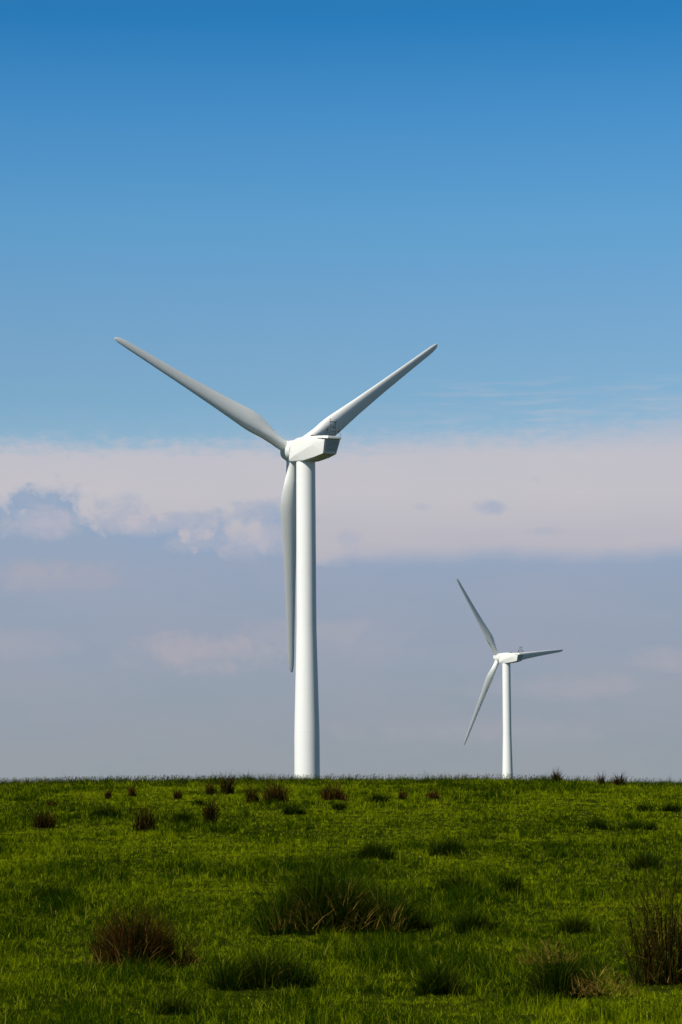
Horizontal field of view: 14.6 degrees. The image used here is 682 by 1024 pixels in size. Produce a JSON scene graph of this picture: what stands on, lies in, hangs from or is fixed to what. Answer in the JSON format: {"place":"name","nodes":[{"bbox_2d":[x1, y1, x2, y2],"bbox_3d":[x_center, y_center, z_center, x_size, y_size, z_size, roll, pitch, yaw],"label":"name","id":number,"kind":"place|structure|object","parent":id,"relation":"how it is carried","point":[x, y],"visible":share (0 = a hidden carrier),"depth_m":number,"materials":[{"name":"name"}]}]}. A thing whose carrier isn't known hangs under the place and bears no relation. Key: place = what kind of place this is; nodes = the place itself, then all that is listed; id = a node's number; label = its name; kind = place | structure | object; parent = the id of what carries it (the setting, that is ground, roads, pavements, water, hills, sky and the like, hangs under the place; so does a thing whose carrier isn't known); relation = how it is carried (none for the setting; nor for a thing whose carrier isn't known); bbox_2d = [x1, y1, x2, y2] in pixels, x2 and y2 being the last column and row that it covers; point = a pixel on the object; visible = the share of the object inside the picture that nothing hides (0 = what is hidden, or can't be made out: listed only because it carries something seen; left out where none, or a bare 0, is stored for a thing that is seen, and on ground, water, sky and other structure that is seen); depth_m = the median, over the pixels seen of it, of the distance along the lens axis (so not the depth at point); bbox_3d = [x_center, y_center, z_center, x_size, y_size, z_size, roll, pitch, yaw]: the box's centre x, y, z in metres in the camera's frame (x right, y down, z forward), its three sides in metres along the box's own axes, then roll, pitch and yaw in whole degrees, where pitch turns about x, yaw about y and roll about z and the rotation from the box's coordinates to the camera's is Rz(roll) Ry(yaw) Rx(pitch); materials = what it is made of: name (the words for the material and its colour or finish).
{"place":"outdoors","nodes":[
{"label":"outdoors","id":0,"kind":"place"},
{"bbox_2d":[0,769,681,1023],"bbox_3d":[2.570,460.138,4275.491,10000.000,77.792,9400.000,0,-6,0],"label":"ground","id":1,"kind":"structure","parent":0,"point":[659,988],"depth_m":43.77,"materials":[{"name":"green plant"}]},
{"bbox_2d":[31,804,57,828],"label":"rush clump","id":2,"kind":"object","parent":1,"relation":"on","point":[46,820],"visible":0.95,"depth_m":78.28,"materials":[{"name":"plant"}]},
{"bbox_2d":[43,798,56,805],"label":"rush clump","id":3,"kind":"object","parent":1,"relation":"on","point":[51,802],"visible":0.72,"depth_m":90.87,"materials":[{"name":"plant"}]},
{"bbox_2d":[23,878,82,900],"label":"grass tussock","id":4,"kind":"object","parent":1,"relation":"on","point":[50,890],"depth_m":44.47,"materials":[{"name":"plant"}]},
{"bbox_2d":[87,802,125,817],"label":"grass tussock","id":5,"kind":"object","parent":1,"relation":"on","point":[102,812],"depth_m":83.00,"materials":[{"name":"plant"}]},
{"bbox_2d":[100,786,113,798],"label":"rush clump","id":6,"kind":"object","parent":1,"relation":"on","point":[107,795],"visible":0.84,"depth_m":95.17,"materials":[{"name":"plant"}]},
{"bbox_2d":[124,783,137,796],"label":"rush clump","id":7,"kind":"object","parent":1,"relation":"on","point":[131,792],"visible":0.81,"depth_m":97.48,"materials":[{"name":"plant"}]},
{"bbox_2d":[76,887,205,968],"bbox_3d":[-2.288,4.716,30.390,1.578,1.002,1.286,0,-6,0],"label":"rush clump","id":8,"kind":"object","parent":1,"relation":"on","point":[131,941],"visible":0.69,"depth_m":30.32,"materials":[{"name":"plant"}]},
{"bbox_2d":[127,798,160,830],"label":"rush clump","id":9,"kind":"object","parent":1,"relation":"on","point":[142,820],"visible":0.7,"depth_m":76.98,"materials":[{"name":"plant"}]},
{"bbox_2d":[172,787,182,798],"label":"rush clump","id":10,"kind":"object","parent":1,"relation":"on","point":[178,795],"visible":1,"depth_m":94.40,"materials":[{"name":"brown plant"}]},
{"bbox_2d":[140,985,218,1015],"bbox_3d":[-1.505,4.480,24.469,0.839,0.350,0.556,0,-6,0],"label":"grass tussock","id":11,"kind":"object","parent":1,"relation":"on","point":[173,1007],"depth_m":24.40,"materials":[{"name":"green plant"}]},
{"bbox_2d":[170,809,201,822],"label":"grass tussock","id":12,"kind":"object","parent":1,"relation":"on","point":[182,816],"depth_m":79.96,"materials":[{"name":"green plant"}]},
{"bbox_2d":[172,942,205,965],"bbox_3d":[-1.780,5.040,30.454,0.587,0.279,0.402,0,-6,0],"label":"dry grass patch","id":13,"kind":"object","parent":1,"relation":"on","point":[188,958],"visible":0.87,"depth_m":30.44,"materials":[{"name":"plant"}]},
{"bbox_2d":[189,798,205,805],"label":"grass tussock","id":14,"kind":"object","parent":1,"relation":"on","point":[197,802],"depth_m":89.07,"materials":[{"name":"green plant"}]},
{"bbox_2d":[203,778,218,794],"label":"rush clump","id":15,"kind":"object","parent":1,"relation":"on","point":[210,790],"visible":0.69,"depth_m":98.40,"materials":[{"name":"plant"}]},
{"bbox_2d":[199,794,223,823],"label":"rush clump","id":16,"kind":"object","parent":1,"relation":"on","point":[209,813],"visible":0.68,"depth_m":79.00,"materials":[{"name":"plant"}]},
{"bbox_2d":[216,770,238,794],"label":"rush clump","id":17,"kind":"object","parent":1,"relation":"on","point":[226,786],"visible":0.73,"depth_m":98.76,"materials":[{"name":"plant"}]},
{"bbox_2d":[241,778,262,803],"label":"rush clump","id":18,"kind":"object","parent":1,"relation":"on","point":[251,795],"visible":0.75,"depth_m":90.01,"materials":[{"name":"plant"}]},
{"bbox_2d":[182,937,330,991],"bbox_3d":[-0.860,4.580,27.256,1.690,0.737,1.352,1,-6,-17],"label":"grass tussock","id":19,"kind":"object","parent":1,"relation":"on","point":[271,974],"depth_m":27.13,"materials":[{"name":"plant"}]},
{"bbox_2d":[263,797,277,804],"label":"grass tussock","id":20,"kind":"object","parent":1,"relation":"on","point":[271,800],"depth_m":89.42,"materials":[{"name":"green plant"}]},
{"bbox_2d":[255,774,292,801],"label":"rush clump","id":21,"kind":"object","parent":1,"relation":"on","point":[273,793],"visible":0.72,"depth_m":90.92,"materials":[{"name":"plant"}]},
{"bbox_2d":[114,337,437,779],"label":"wind turbine","id":22,"kind":"object","parent":1,"relation":"on","point":[320,441],"visible":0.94,"depth_m":236.87,"materials":[{"name":"paint"}]},
{"bbox_2d":[275,801,307,814],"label":"grass tussock","id":23,"kind":"object","parent":1,"relation":"on","point":[291,809],"depth_m":82.98,"materials":[{"name":"green plant"}]},
{"bbox_2d":[226,832,439,936],"bbox_3d":[-0.212,5.077,36.520,3.370,1.692,2.901,-4,-7,33],"label":"grass tussock","id":24,"kind":"object","parent":1,"relation":"on","point":[315,909],"depth_m":36.28,"materials":[{"name":"plant"}]},
{"bbox_2d":[319,778,350,800],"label":"rush clump","id":25,"kind":"object","parent":1,"relation":"on","point":[335,793],"visible":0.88,"depth_m":91.68,"materials":[{"name":"plant"}]},
{"bbox_2d":[329,800,348,809],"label":"grass tussock","id":26,"kind":"object","parent":1,"relation":"on","point":[336,806],"depth_m":86.47,"materials":[{"name":"green plant"}]},
{"bbox_2d":[344,831,406,860],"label":"grass tussock","id":27,"kind":"object","parent":1,"relation":"on","point":[380,849],"depth_m":59.51,"materials":[{"name":"plant"}]},
{"bbox_2d":[364,792,391,802],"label":"grass tussock","id":28,"kind":"object","parent":1,"relation":"on","point":[379,798],"depth_m":90.26,"materials":[{"name":"green plant"}]},
{"bbox_2d":[397,787,409,799],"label":"rush clump","id":29,"kind":"object","parent":1,"relation":"on","point":[401,795],"visible":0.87,"depth_m":93.31,"materials":[{"name":"plant"}]},
{"bbox_2d":[374,888,441,929],"bbox_3d":[0.894,5.538,37.462,1.310,0.749,1.158,0,-6,0],"label":"grass tussock","id":30,"kind":"object","parent":1,"relation":"on","point":[419,924],"depth_m":37.34,"materials":[{"name":"plant"}]},
{"bbox_2d":[424,786,442,798],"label":"rush clump","id":31,"kind":"object","parent":1,"relation":"on","point":[431,795],"visible":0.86,"depth_m":93.72,"materials":[{"name":"plant"}]},
{"bbox_2d":[399,945,473,995],"bbox_3d":[0.940,4.574,26.598,0.949,0.573,1.065,0,-6,0],"label":"grass tussock","id":32,"kind":"object","parent":1,"relation":"on","point":[437,982],"depth_m":26.44,"materials":[{"name":"plant"}]},
{"bbox_2d":[418,831,479,856],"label":"grass tussock","id":33,"kind":"object","parent":1,"relation":"on","point":[454,846],"depth_m":61.06,"materials":[{"name":"plant"}]},
{"bbox_2d":[430,865,489,891],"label":"grass tussock","id":34,"kind":"object","parent":1,"relation":"on","point":[459,878],"depth_m":46.05,"materials":[{"name":"plant"}]},
{"bbox_2d":[436,897,508,933],"bbox_3d":[1.813,5.480,36.337,1.082,0.644,1.001,-4,-7,36],"label":"grass tussock","id":35,"kind":"object","parent":1,"relation":"on","point":[464,923],"depth_m":36.33,"materials":[{"name":"green plant"}]},
{"bbox_2d":[487,864,530,894],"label":"grass tussock","id":36,"kind":"object","parent":1,"relation":"on","point":[512,883],"depth_m":44.99,"materials":[{"name":"plant"}]},
{"bbox_2d":[456,578,562,778],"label":"wind turbine","id":37,"kind":"object","parent":1,"relation":"on","point":[505,659],"visible":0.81,"depth_m":553.74,"materials":[{"name":"paint"}]},
{"bbox_2d":[515,935,579,964],"bbox_3d":[2.364,5.000,30.465,0.859,0.355,0.648,-3,-6,28],"label":"dry grass patch","id":38,"kind":"object","parent":1,"relation":"on","point":[533,957],"visible":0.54,"depth_m":30.48,"materials":[{"name":"plant"}]},
{"bbox_2d":[549,766,563,781],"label":"rush clump","id":39,"kind":"object","parent":1,"relation":"on","point":[556,774],"visible":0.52,"depth_m":132.38,"materials":[{"name":"plant"}]},
{"bbox_2d":[489,923,631,999],"bbox_3d":[2.133,4.424,26.157,1.375,0.902,1.547,-5,-7,40],"label":"grass tussock","id":40,"kind":"object","parent":1,"relation":"on","point":[559,978],"depth_m":26.05,"materials":[{"name":"plant"}]},
{"bbox_2d":[548,905,600,934],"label":"grass tussock","id":41,"kind":"object","parent":1,"relation":"on","point":[574,926],"depth_m":35.44,"materials":[{"name":"plant"}]},
{"bbox_2d":[579,811,608,829],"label":"grass tussock","id":42,"kind":"object","parent":1,"relation":"on","point":[595,823],"depth_m":75.27,"materials":[{"name":"green plant"}]},
{"bbox_2d":[597,771,606,783],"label":"rush clump","id":43,"kind":"object","parent":1,"relation":"on","point":[599,779],"visible":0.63,"depth_m":124.59,"materials":[{"name":"plant"}]},
{"bbox_2d":[570,963,646,996],"bbox_3d":[2.589,4.520,25.862,0.904,0.340,0.560,0,-6,0],"label":"dry grass patch","id":44,"kind":"object","parent":1,"relation":"on","point":[596,986],"visible":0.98,"depth_m":25.84,"materials":[{"name":"plant"}]},
{"bbox_2d":[610,773,626,784],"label":"rush clump","id":45,"kind":"object","parent":1,"relation":"on","point":[618,781],"visible":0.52,"depth_m":120.78,"materials":[{"name":"plant"}]},
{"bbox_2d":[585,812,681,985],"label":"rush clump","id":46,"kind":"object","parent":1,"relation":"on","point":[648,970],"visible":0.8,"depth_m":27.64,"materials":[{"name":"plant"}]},
{"bbox_2d":[616,817,660,830],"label":"grass tussock","id":47,"kind":"object","parent":1,"relation":"on","point":[636,824],"depth_m":75.25,"materials":[{"name":"green plant"}]},
{"bbox_2d":[619,845,669,869],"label":"grass tussock","id":48,"kind":"object","parent":1,"relation":"on","point":[639,863],"depth_m":55.45,"materials":[{"name":"green plant"}]},
{"bbox_2d":[632,800,657,811],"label":"grass tussock","id":49,"kind":"object","parent":1,"relation":"on","point":[642,807],"depth_m":85.38,"materials":[{"name":"green plant"}]},
{"bbox_2d":[657,799,680,811],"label":"grass tussock","id":50,"kind":"object","parent":1,"relation":"on","point":[669,807],"depth_m":85.07,"materials":[{"name":"green plant"}]},
{"bbox_2d":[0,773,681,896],"bbox_3d":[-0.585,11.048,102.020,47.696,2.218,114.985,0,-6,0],"label":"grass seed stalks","id":51,"kind":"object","parent":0,"point":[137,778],"depth_m":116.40,"materials":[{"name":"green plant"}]},
{"bbox_2d":[0,0,681,782],"label":"sky","id":52,"kind":"structure","parent":0,"point":[283,205],"materials":[{"name":"blue"}]}
]}

